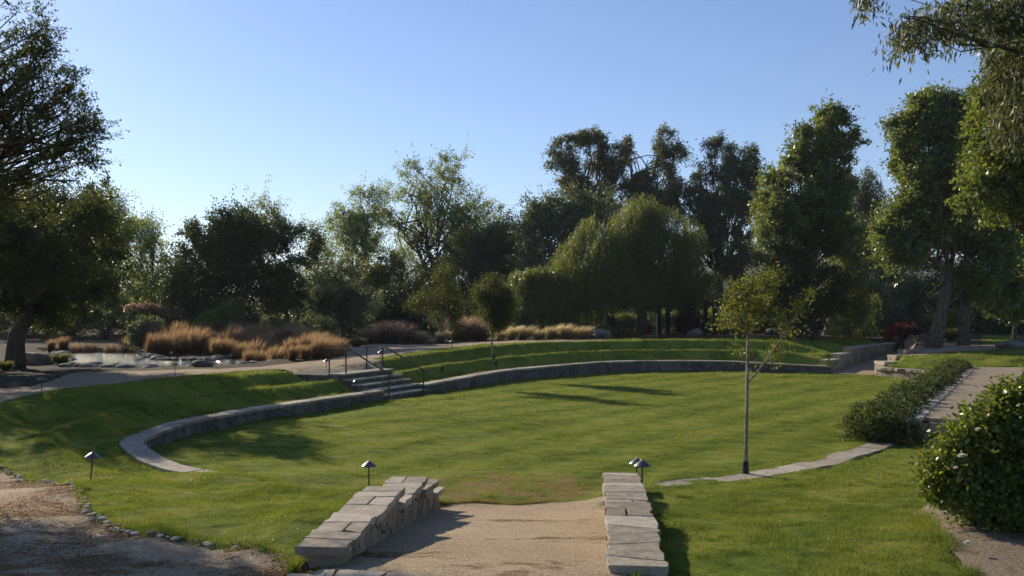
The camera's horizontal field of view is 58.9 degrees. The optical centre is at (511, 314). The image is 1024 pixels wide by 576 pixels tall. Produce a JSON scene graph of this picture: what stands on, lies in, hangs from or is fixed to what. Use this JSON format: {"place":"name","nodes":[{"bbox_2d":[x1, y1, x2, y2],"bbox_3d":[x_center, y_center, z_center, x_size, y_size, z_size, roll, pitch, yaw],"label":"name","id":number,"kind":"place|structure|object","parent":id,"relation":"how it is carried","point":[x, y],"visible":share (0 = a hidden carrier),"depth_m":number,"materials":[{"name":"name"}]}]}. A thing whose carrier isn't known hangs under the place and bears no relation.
{"place":"outdoors","nodes":[
{"label":"outdoors","id":0,"kind":"place"},
{"bbox_2d":[0,469,308,575],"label":"gravel forecourt","id":1,"kind":"structure","parent":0,"point":[31,532],"depth_m":9.40,"materials":[{"name":"gravel"}]},
{"bbox_2d":[287,569,420,575],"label":"stone threshold","id":2,"kind":"object","parent":1,"relation":"on","point":[330,572],"visible":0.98,"depth_m":7.92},
{"bbox_2d":[70,351,266,365],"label":"pond water","id":3,"kind":"structure","parent":0,"point":[104,358],"depth_m":46.29,"materials":[{"name":"grey liquid"}]},
{"bbox_2d":[0,340,601,402],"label":"gravel path","id":4,"kind":"structure","parent":0,"point":[354,361],"depth_m":36.10,"materials":[{"name":"gravel"}]},
{"bbox_2d":[309,335,327,359],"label":"reed","id":5,"kind":"object","parent":4,"relation":"on","point":[314,345],"visible":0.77,"depth_m":42.90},
{"bbox_2d":[317,336,341,359],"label":"reed","id":6,"kind":"object","parent":4,"relation":"on","point":[324,354],"visible":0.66,"depth_m":42.75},
{"bbox_2d":[359,327,383,343],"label":"mauve grass","id":7,"kind":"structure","parent":0,"point":[371,336],"depth_m":59.63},
{"bbox_2d":[370,320,399,342],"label":"mauve grass","id":8,"kind":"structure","parent":0,"point":[381,339],"depth_m":60.66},
{"bbox_2d":[380,320,410,342],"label":"mauve grass","id":9,"kind":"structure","parent":0,"point":[390,335],"depth_m":60.16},
{"bbox_2d":[394,324,419,342],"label":"mauve grass","id":10,"kind":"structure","parent":0,"point":[403,334],"depth_m":59.66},
{"bbox_2d":[452,313,482,340],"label":"mauve grass","id":11,"kind":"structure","parent":0,"point":[470,331],"depth_m":60.55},
{"bbox_2d":[324,496,627,575],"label":"gravel ramp","id":12,"kind":"structure","parent":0,"point":[440,529],"depth_m":9.90,"materials":[{"name":"gravel"}]},
{"bbox_2d":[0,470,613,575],"bbox_3d":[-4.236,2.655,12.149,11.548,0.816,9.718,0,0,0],"label":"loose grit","id":13,"kind":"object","parent":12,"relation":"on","point":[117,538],"visible":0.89,"depth_m":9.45,"materials":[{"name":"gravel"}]},
{"bbox_2d":[0,469,988,575],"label":"leaf litter","id":14,"kind":"object","parent":12,"relation":"on","point":[75,538],"visible":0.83,"depth_m":9.77,"materials":[{"name":"plant"}]},
{"bbox_2d":[475,324,489,340],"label":"mauve grass","id":15,"kind":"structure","parent":0,"point":[484,336],"depth_m":60.70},
{"bbox_2d":[0,0,1022,296],"label":"sky","id":16,"kind":"structure","parent":0,"point":[212,96],"materials":[{"name":"blue"}]},
{"bbox_2d":[0,335,1023,575],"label":"lawn","id":17,"kind":"structure","parent":0,"point":[615,348],"depth_m":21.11,"materials":[{"name":"plant"}]},
{"bbox_2d":[398,253,470,372],"bbox_3d":[-3.186,-0.085,39.439,2.975,5.196,2.586,0,0,31],"label":"young tree","id":18,"kind":"object","parent":17,"relation":"on","point":[442,293],"visible":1,"depth_m":39.20,"materials":[{"name":"green plant"}]},
{"bbox_2d":[466,267,517,365],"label":"young tree","id":19,"kind":"object","parent":17,"relation":"on","point":[480,292],"visible":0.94,"depth_m":42.78,"materials":[{"name":"green plant"}]},
{"bbox_2d":[705,261,833,473],"bbox_3d":[4.728,1.051,17.054,2.390,4.120,1.208,0,0,0],"label":"young tree","id":20,"kind":"object","parent":17,"relation":"on","point":[755,310],"visible":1,"depth_m":16.96,"materials":[{"name":"green plant"}]},
{"bbox_2d":[654,441,897,485],"bbox_3d":[5.921,2.997,18.341,8.300,0.122,1.184,0,0,-41],"label":"stone edging","id":21,"kind":"object","parent":17,"relation":"on","point":[835,458],"visible":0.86,"depth_m":17.83,"materials":[{"name":"stone"}]},
{"bbox_2d":[913,502,1023,575],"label":"soil bed","id":22,"kind":"object","parent":17,"relation":"on","point":[1003,555],"visible":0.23,"depth_m":9.30,"materials":[{"name":"soil"}]},
{"bbox_2d":[905,363,1023,543],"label":"rose bush","id":23,"kind":"object","parent":22,"relation":"on","point":[971,472],"visible":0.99,"depth_m":10.09,"materials":[{"name":"green plant"}]},
{"bbox_2d":[0,318,1023,387],"bbox_3d":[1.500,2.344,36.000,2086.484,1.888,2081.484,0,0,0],"label":"ground","id":24,"kind":"structure","parent":0,"point":[28,375],"depth_m":56.47,"materials":[{"name":"soil"}]},
{"bbox_2d":[0,305,64,332],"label":"background tree","id":25,"kind":"object","parent":24,"relation":"on","point":[7,323],"visible":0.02,"depth_m":86.04,"materials":[{"name":"green plant"}]},
{"bbox_2d":[26,352,51,364],"bbox_3d":[-22.171,2.133,42.054,1.505,0.810,1.180,0,0,-23],"label":"boulder","id":26,"kind":"object","parent":24,"relation":"on","point":[33,358],"visible":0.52,"depth_m":41.70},
{"bbox_2d":[49,352,73,363],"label":"sedge","id":27,"kind":"object","parent":24,"relation":"on","point":[60,358],"visible":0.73,"depth_m":41.81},
{"bbox_2d":[0,0,129,231],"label":"live oak tree","id":28,"kind":"object","parent":24,"relation":"on","point":[16,140],"visible":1,"depth_m":14.98,"materials":[{"name":"green plant"}]},
{"bbox_2d":[6,275,127,337],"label":"background tree","id":29,"kind":"object","parent":24,"relation":"on","point":[73,332],"visible":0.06,"depth_m":79.45,"materials":[{"name":"green plant"}]},
{"bbox_2d":[29,301,115,346],"bbox_3d":[-29.394,0.629,59.937,6.389,3.454,3.159,0,0,0],"label":"shrub","id":30,"kind":"object","parent":24,"relation":"on","point":[95,312],"visible":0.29,"depth_m":59.82,"materials":[{"name":"green plant"}]},
{"bbox_2d":[0,159,145,368],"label":"oak tree","id":31,"kind":"object","parent":24,"relation":"on","point":[54,260],"visible":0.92,"depth_m":33.11,"materials":[{"name":"green plant"}]},
{"bbox_2d":[87,172,156,339],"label":"sycamore tree","id":32,"kind":"object","parent":24,"relation":"on","point":[103,330],"visible":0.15,"depth_m":74.20,"materials":[{"name":"green plant"}]},
{"bbox_2d":[88,267,168,334],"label":"background tree","id":33,"kind":"object","parent":24,"relation":"on","point":[113,327],"visible":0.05,"depth_m":84.97,"materials":[{"name":"green plant"}]},
{"bbox_2d":[87,192,185,320],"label":"sycamore tree","id":34,"kind":"object","parent":24,"relation":"on","point":[150,245],"visible":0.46,"depth_m":76.98,"materials":[{"name":"green plant"}]},
{"bbox_2d":[123,312,165,350],"bbox_3d":[-21.848,1.093,54.066,2.704,2.602,2.197,0,0,0],"label":"round shrub","id":35,"kind":"object","parent":24,"relation":"on","point":[137,332],"visible":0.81,"depth_m":53.67,"materials":[{"name":"green plant"}]},
{"bbox_2d":[110,303,193,335],"bbox_3d":[-23.699,0.765,59.997,5.554,3.188,3.079,0,0,0],"label":"buckwheat shrub","id":36,"kind":"object","parent":24,"relation":"on","point":[124,322],"visible":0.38,"depth_m":59.51,"materials":[{"name":"brown plant"}]},
{"bbox_2d":[143,332,163,352],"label":"reed","id":37,"kind":"object","parent":24,"relation":"on","point":[150,346],"visible":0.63,"depth_m":50.72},
{"bbox_2d":[120,301,188,324],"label":"flower heads","id":38,"kind":"object","parent":24,"relation":"on","point":[173,312],"visible":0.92,"depth_m":59.27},
{"bbox_2d":[153,331,179,354],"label":"reed","id":39,"kind":"object","parent":24,"relation":"on","point":[166,346],"visible":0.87,"depth_m":50.61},
{"bbox_2d":[173,329,190,353],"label":"reed","id":40,"kind":"object","parent":24,"relation":"on","point":[176,347],"visible":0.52,"depth_m":51.82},
{"bbox_2d":[186,326,213,354],"bbox_3d":[-17.468,1.424,51.156,1.782,1.666,1.548,0,0,-19],"label":"reed","id":41,"kind":"object","parent":24,"relation":"on","point":[196,343],"visible":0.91,"depth_m":50.93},
{"bbox_2d":[207,338,228,355],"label":"reed","id":42,"kind":"object","parent":24,"relation":"on","point":[217,346],"visible":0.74,"depth_m":48.70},
{"bbox_2d":[194,295,248,331],"bbox_3d":[-18.198,0.518,56.988,3.434,3.616,2.828,0,0,-10],"label":"bush","id":43,"kind":"object","parent":24,"relation":"on","point":[225,314],"visible":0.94,"depth_m":56.63,"materials":[{"name":"green plant"}]},
{"bbox_2d":[199,299,268,327],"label":"background tree","id":44,"kind":"object","parent":24,"relation":"on","point":[253,320],"visible":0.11,"depth_m":73.04,"materials":[{"name":"green plant"}]},
{"bbox_2d":[222,326,246,352],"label":"reed","id":45,"kind":"object","parent":24,"relation":"on","point":[230,335],"visible":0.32,"depth_m":50.92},
{"bbox_2d":[148,184,334,326],"bbox_3d":[-17.955,-3.241,60.201,12.535,10.980,6.839,0,0,0],"label":"oak tree","id":46,"kind":"object","parent":24,"relation":"on","point":[230,246],"visible":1,"depth_m":59.21,"materials":[{"name":"green plant"}]},
{"bbox_2d":[119,390,384,472],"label":"seat wall","id":47,"kind":"structure","parent":24,"relation":"on","point":[138,447],"depth_m":23.76,"materials":[{"name":"stone"}]},
{"bbox_2d":[220,174,297,327],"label":"willow tree","id":48,"kind":"object","parent":24,"relation":"on","point":[259,205],"visible":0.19,"depth_m":71.86,"materials":[{"name":"green plant"}]},
{"bbox_2d":[184,308,341,335],"bbox_3d":[-17.848,0.830,63.901,11.635,2.726,2.688,0,0,0],"label":"shrub","id":49,"kind":"object","parent":24,"relation":"on","point":[324,326],"visible":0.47,"depth_m":63.70,"materials":[{"name":"green plant"}]},
{"bbox_2d":[251,336,274,356],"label":"reed","id":50,"kind":"object","parent":24,"relation":"on","point":[265,346],"visible":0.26,"depth_m":49.16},
{"bbox_2d":[265,345,289,360],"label":"reed","id":51,"kind":"object","parent":24,"relation":"on","point":[273,353],"visible":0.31,"depth_m":44.75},
{"bbox_2d":[272,326,294,345],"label":"reed","id":52,"kind":"object","parent":24,"relation":"on","point":[279,336],"visible":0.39,"depth_m":53.12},
{"bbox_2d":[298,330,322,357],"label":"reed","id":53,"kind":"object","parent":24,"relation":"on","point":[303,341],"visible":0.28,"depth_m":44.23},
{"bbox_2d":[285,213,353,289],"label":"sycamore tree","id":54,"kind":"object","parent":24,"relation":"on","point":[327,253],"visible":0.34,"depth_m":79.54,"materials":[{"name":"green plant"}]},
{"bbox_2d":[280,274,375,335],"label":"background tree","id":55,"kind":"object","parent":24,"relation":"on","point":[348,330],"visible":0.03,"depth_m":75.37,"materials":[{"name":"green plant"}]},
{"bbox_2d":[296,248,391,339],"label":"olive tree","id":56,"kind":"object","parent":24,"relation":"on","point":[341,303],"visible":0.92,"depth_m":67.41,"materials":[{"name":"green plant"}]},
{"bbox_2d":[292,368,426,399],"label":"garden steps","id":57,"kind":"structure","parent":24,"relation":"on","point":[400,387],"depth_m":33.77,"materials":[{"name":"stone"}]},
{"bbox_2d":[325,348,390,399],"bbox_3d":[-5.609,2.196,32.966,2.812,1.907,0.054,0,0,23],"label":"handrail","id":58,"kind":"object","parent":57,"relation":"on","point":[329,349],"visible":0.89,"depth_m":33.03,"materials":[{"name":"brown metal"}]},
{"bbox_2d":[363,346,425,393],"bbox_3d":[-4.598,2.196,35.293,2.812,1.907,0.054,0,0,23],"label":"handrail","id":59,"kind":"object","parent":57,"relation":"on","point":[382,347],"visible":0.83,"depth_m":35.38,"materials":[{"name":"brown metal"}]},
{"bbox_2d":[312,170,410,278],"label":"sycamore tree","id":60,"kind":"object","parent":24,"relation":"on","point":[357,227],"visible":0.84,"depth_m":87.44,"materials":[{"name":"green plant"}]},
{"bbox_2d":[294,476,443,570],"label":"ramp wall","id":61,"kind":"structure","parent":24,"relation":"on","point":[363,520],"depth_m":9.89,"materials":[{"name":"stone"}]},
{"bbox_2d":[343,242,426,331],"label":"citrus tree","id":62,"kind":"object","parent":24,"relation":"on","point":[381,268],"visible":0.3,"depth_m":79.52,"materials":[{"name":"green plant"}]},
{"bbox_2d":[366,269,475,334],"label":"background tree","id":63,"kind":"object","parent":24,"relation":"on","point":[395,296],"visible":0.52,"depth_m":74.85,"materials":[{"name":"green plant"}]},
{"bbox_2d":[366,131,516,328],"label":"sycamore tree","id":64,"kind":"object","parent":24,"relation":"on","point":[432,217],"visible":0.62,"depth_m":89.45,"materials":[{"name":"green plant"}]},
{"bbox_2d":[411,246,476,316],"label":"tree","id":65,"kind":"object","parent":24,"relation":"on","point":[457,272],"visible":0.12,"depth_m":79.72,"materials":[{"name":"green plant"}]},
{"bbox_2d":[440,226,522,318],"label":"citrus tree","id":66,"kind":"object","parent":24,"relation":"on","point":[456,237],"visible":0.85,"depth_m":82.62,"materials":[{"name":"green plant"}]},
{"bbox_2d":[433,225,530,331],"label":"dark tree","id":67,"kind":"object","parent":24,"relation":"on","point":[494,262],"visible":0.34,"depth_m":82.99,"materials":[{"name":"green plant"}]},
{"bbox_2d":[481,277,522,359],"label":"young tree","id":68,"kind":"object","parent":24,"relation":"on","point":[510,293],"visible":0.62,"depth_m":42.99,"materials":[{"name":"green plant"}]},
{"bbox_2d":[479,209,540,296],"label":"grey tree","id":69,"kind":"object","parent":24,"relation":"on","point":[506,225],"visible":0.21,"depth_m":83.96,"materials":[{"name":"green plant"}]},
{"bbox_2d":[494,263,591,337],"bbox_3d":[2.399,-0.912,64.860,7.531,5.676,4.572,0,0,0],"label":"pepper tree","id":70,"kind":"object","parent":24,"relation":"on","point":[544,295],"visible":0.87,"depth_m":64.11,"materials":[{"name":"green plant"}]},
{"bbox_2d":[502,175,631,272],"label":"grey tree","id":71,"kind":"object","parent":24,"relation":"on","point":[556,218],"visible":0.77,"depth_m":76.91,"materials":[{"name":"green plant"}]},
{"bbox_2d":[539,124,630,328],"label":"eucalyptus tree","id":72,"kind":"object","parent":24,"relation":"on","point":[602,162],"visible":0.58,"depth_m":91.29,"materials":[{"name":"green plant"}]},
{"bbox_2d":[591,321,641,336],"bbox_3d":[7.013,1.056,61.972,3.875,1.269,1.681,0,0,0],"label":"shrub","id":73,"kind":"object","parent":24,"relation":"on","point":[618,332],"visible":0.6,"depth_m":61.68,"materials":[{"name":"green plant"}]},
{"bbox_2d":[417,360,829,393],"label":"seat wall","id":74,"kind":"structure","parent":24,"relation":"on","point":[511,374],"depth_m":47.08,"materials":[{"name":"stone"}]},
{"bbox_2d":[600,310,647,330],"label":"shrub","id":75,"kind":"object","parent":24,"relation":"on","point":[624,320],"visible":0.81,"depth_m":77.42,"materials":[{"name":"green plant"}]},
{"bbox_2d":[602,473,668,575],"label":"ramp wall","id":76,"kind":"structure","parent":24,"relation":"on","point":[633,533],"depth_m":9.29,"materials":[{"name":"stone"}]},
{"bbox_2d":[548,193,723,335],"bbox_3d":[8.939,-3.569,66.016,13.340,10.714,7.601,0,0,0],"label":"pepper tree","id":77,"kind":"object","parent":24,"relation":"on","point":[640,241],"visible":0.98,"depth_m":64.78,"materials":[{"name":"green plant"}]},
{"bbox_2d":[609,120,693,233],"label":"eucalyptus tree","id":78,"kind":"object","parent":24,"relation":"on","point":[640,182],"visible":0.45,"depth_m":91.50,"materials":[{"name":"green plant"}]},
{"bbox_2d":[637,307,678,333],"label":"shrub","id":79,"kind":"object","parent":24,"relation":"on","point":[649,321],"visible":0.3,"depth_m":77.58,"materials":[{"name":"green plant"}]},
{"bbox_2d":[607,300,719,334],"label":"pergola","id":80,"kind":"object","parent":24,"relation":"on","point":[611,320],"visible":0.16,"depth_m":68.83,"materials":[{"name":"wood"}]},
{"bbox_2d":[671,304,706,335],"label":"maroon shrub","id":81,"kind":"object","parent":24,"relation":"on","point":[686,324],"visible":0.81,"depth_m":65.60,"materials":[{"name":"brown plant"}]},
{"bbox_2d":[659,129,768,316],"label":"eucalyptus tree","id":82,"kind":"object","parent":24,"relation":"on","point":[728,198],"visible":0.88,"depth_m":87.17,"materials":[{"name":"green plant"}]},
{"bbox_2d":[708,311,767,333],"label":"shrub","id":83,"kind":"object","parent":24,"relation":"on","point":[760,330],"visible":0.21,"depth_m":73.46,"materials":[{"name":"green plant"}]},
{"bbox_2d":[718,273,777,331],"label":"background tree","id":84,"kind":"object","parent":24,"relation":"on","point":[756,294],"visible":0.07,"depth_m":79.35,"materials":[{"name":"green plant"}]},
{"bbox_2d":[746,232,856,339],"bbox_3d":[18.217,-1.819,56.780,7.228,7.330,4.448,0,0,0],"label":"dark conifer","id":85,"kind":"object","parent":24,"relation":"on","point":[797,270],"visible":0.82,"depth_m":56.07,"materials":[{"name":"green plant"}]},
{"bbox_2d":[742,88,881,337],"bbox_3d":[19.128,-6.637,59.852,8.688,16.771,6.095,0,0,-23],"label":"windblown tree","id":86,"kind":"object","parent":24,"relation":"on","point":[814,208],"visible":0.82,"depth_m":59.11,"materials":[{"name":"green plant"}]},
{"bbox_2d":[825,207,884,337],"bbox_3d":[22.976,-3.019,61.757,4.318,9.714,4.465,0,0,29],"label":"pepper tree","id":87,"kind":"object","parent":24,"relation":"on","point":[859,310],"visible":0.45,"depth_m":61.12,"materials":[{"name":"green plant"}]},
{"bbox_2d":[820,342,896,370],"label":"stepped wall","id":88,"kind":"structure","parent":24,"relation":"on","point":[848,356],"depth_m":52.20,"materials":[{"name":"stone"}]},
{"bbox_2d":[820,261,901,334],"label":"pale trunk tree","id":89,"kind":"object","parent":24,"relation":"on","point":[880,289],"visible":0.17,"depth_m":67.04,"materials":[{"name":"green plant"}]},
{"bbox_2d":[846,161,898,287],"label":"eucalyptus tree","id":90,"kind":"object","parent":24,"relation":"on","point":[864,201],"visible":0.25,"depth_m":89.32,"materials":[{"name":"green plant"}]},
{"bbox_2d":[864,300,915,333],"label":"shrub","id":91,"kind":"object","parent":24,"relation":"on","point":[899,313],"visible":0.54,"depth_m":71.12,"materials":[{"name":"green plant"}]},
{"bbox_2d":[881,318,908,338],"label":"red flowering shrub","id":92,"kind":"object","parent":24,"relation":"on","point":[892,330],"visible":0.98,"depth_m":60.88,"materials":[{"name":"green plant"}]},
{"bbox_2d":[864,260,938,332],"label":"background tree","id":93,"kind":"object","parent":24,"relation":"on","point":[911,293],"visible":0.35,"depth_m":77.00,"materials":[{"name":"green plant"}]},
{"bbox_2d":[875,367,929,378],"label":"end wall","id":94,"kind":"structure","parent":24,"relation":"on","point":[900,373],"depth_m":43.60,"materials":[{"name":"stone"}]},
{"bbox_2d":[833,357,974,445],"bbox_3d":[14.522,2.556,31.224,2.050,1.552,24.754,0,0,31],"label":"hedge","id":95,"kind":"object","parent":24,"relation":"on","point":[881,417],"visible":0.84,"depth_m":21.70,"materials":[{"name":"green plant"}]},
{"bbox_2d":[895,322,922,338],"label":"red flowering shrub","id":96,"kind":"object","parent":24,"relation":"on","point":[914,330],"visible":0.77,"depth_m":60.67,"materials":[{"name":"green plant"}]},
{"bbox_2d":[899,253,955,316],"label":"background tree","id":97,"kind":"object","parent":24,"relation":"on","point":[936,281],"visible":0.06,"depth_m":82.91,"materials":[{"name":"green plant"}]},
{"bbox_2d":[846,78,1023,348],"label":"plane tree","id":98,"kind":"object","parent":24,"relation":"on","point":[912,226],"visible":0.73,"depth_m":50.24,"materials":[{"name":"green plant"}]},
{"bbox_2d":[848,0,1023,165],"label":"eucalyptus tree","id":99,"kind":"object","parent":24,"relation":"on","point":[986,26],"visible":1,"depth_m":12.64,"materials":[{"name":"green plant"}]},
{"bbox_2d":[922,277,959,323],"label":"background tree","id":100,"kind":"object","parent":24,"relation":"on","point":[956,302],"visible":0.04,"depth_m":79.60,"materials":[{"name":"green plant"}]},
{"bbox_2d":[921,305,971,334],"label":"shrub","id":101,"kind":"object","parent":24,"relation":"on","point":[952,319],"visible":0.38,"depth_m":65.60,"materials":[{"name":"green plant"}]},
{"bbox_2d":[905,367,1023,443],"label":"path","id":102,"kind":"structure","parent":24,"relation":"on","point":[944,402],"depth_m":26.65,"materials":[{"name":"stone"}]},
{"bbox_2d":[944,9,1023,278],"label":"bright tree","id":103,"kind":"object","parent":24,"relation":"on","point":[991,182],"visible":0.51,"depth_m":31.76,"materials":[{"name":"green plant"}]},
{"bbox_2d":[950,283,1023,333],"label":"background tree","id":104,"kind":"object","parent":24,"relation":"on","point":[979,324],"visible":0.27,"depth_m":74.92,"materials":[{"name":"green plant"}]},
{"bbox_2d":[957,204,1023,345],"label":"plane tree","id":105,"kind":"object","parent":24,"relation":"on","point":[1010,296],"visible":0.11,"depth_m":51.70,"materials":[{"name":"green plant"}]},
{"bbox_2d":[970,296,1023,339],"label":"tree","id":106,"kind":"object","parent":24,"relation":"on","point":[1016,316],"visible":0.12,"depth_m":55.86,"materials":[{"name":"green plant"}]},
{"bbox_2d":[995,340,1023,349],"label":"boulder","id":107,"kind":"object","parent":24,"relation":"on","point":[1010,344],"visible":0.75,"depth_m":49.64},
{"bbox_2d":[0,255,1023,312],"bbox_3d":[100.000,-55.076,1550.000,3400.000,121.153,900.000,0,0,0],"label":"hills","id":108,"kind":"structure","parent":0,"point":[709,269],"depth_m":1318.22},
{"bbox_2d":[517,324,539,339],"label":"blond grass","id":109,"kind":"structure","parent":0,"point":[528,332],"depth_m":58.56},
{"bbox_2d":[554,322,575,338],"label":"blond grass","id":110,"kind":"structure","parent":0,"point":[562,333],"depth_m":57.67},
{"bbox_2d":[577,325,598,338],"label":"blond grass","id":111,"kind":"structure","parent":0,"point":[585,332],"depth_m":58.00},
{"bbox_2d":[833,339,917,374],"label":"sunken path","id":112,"kind":"structure","parent":0,"point":[866,367],"depth_m":50.53,"materials":[{"name":"concrete"}]},
{"bbox_2d":[911,345,999,355],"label":"gravel path","id":113,"kind":"structure","parent":0,"point":[959,349],"depth_m":50.08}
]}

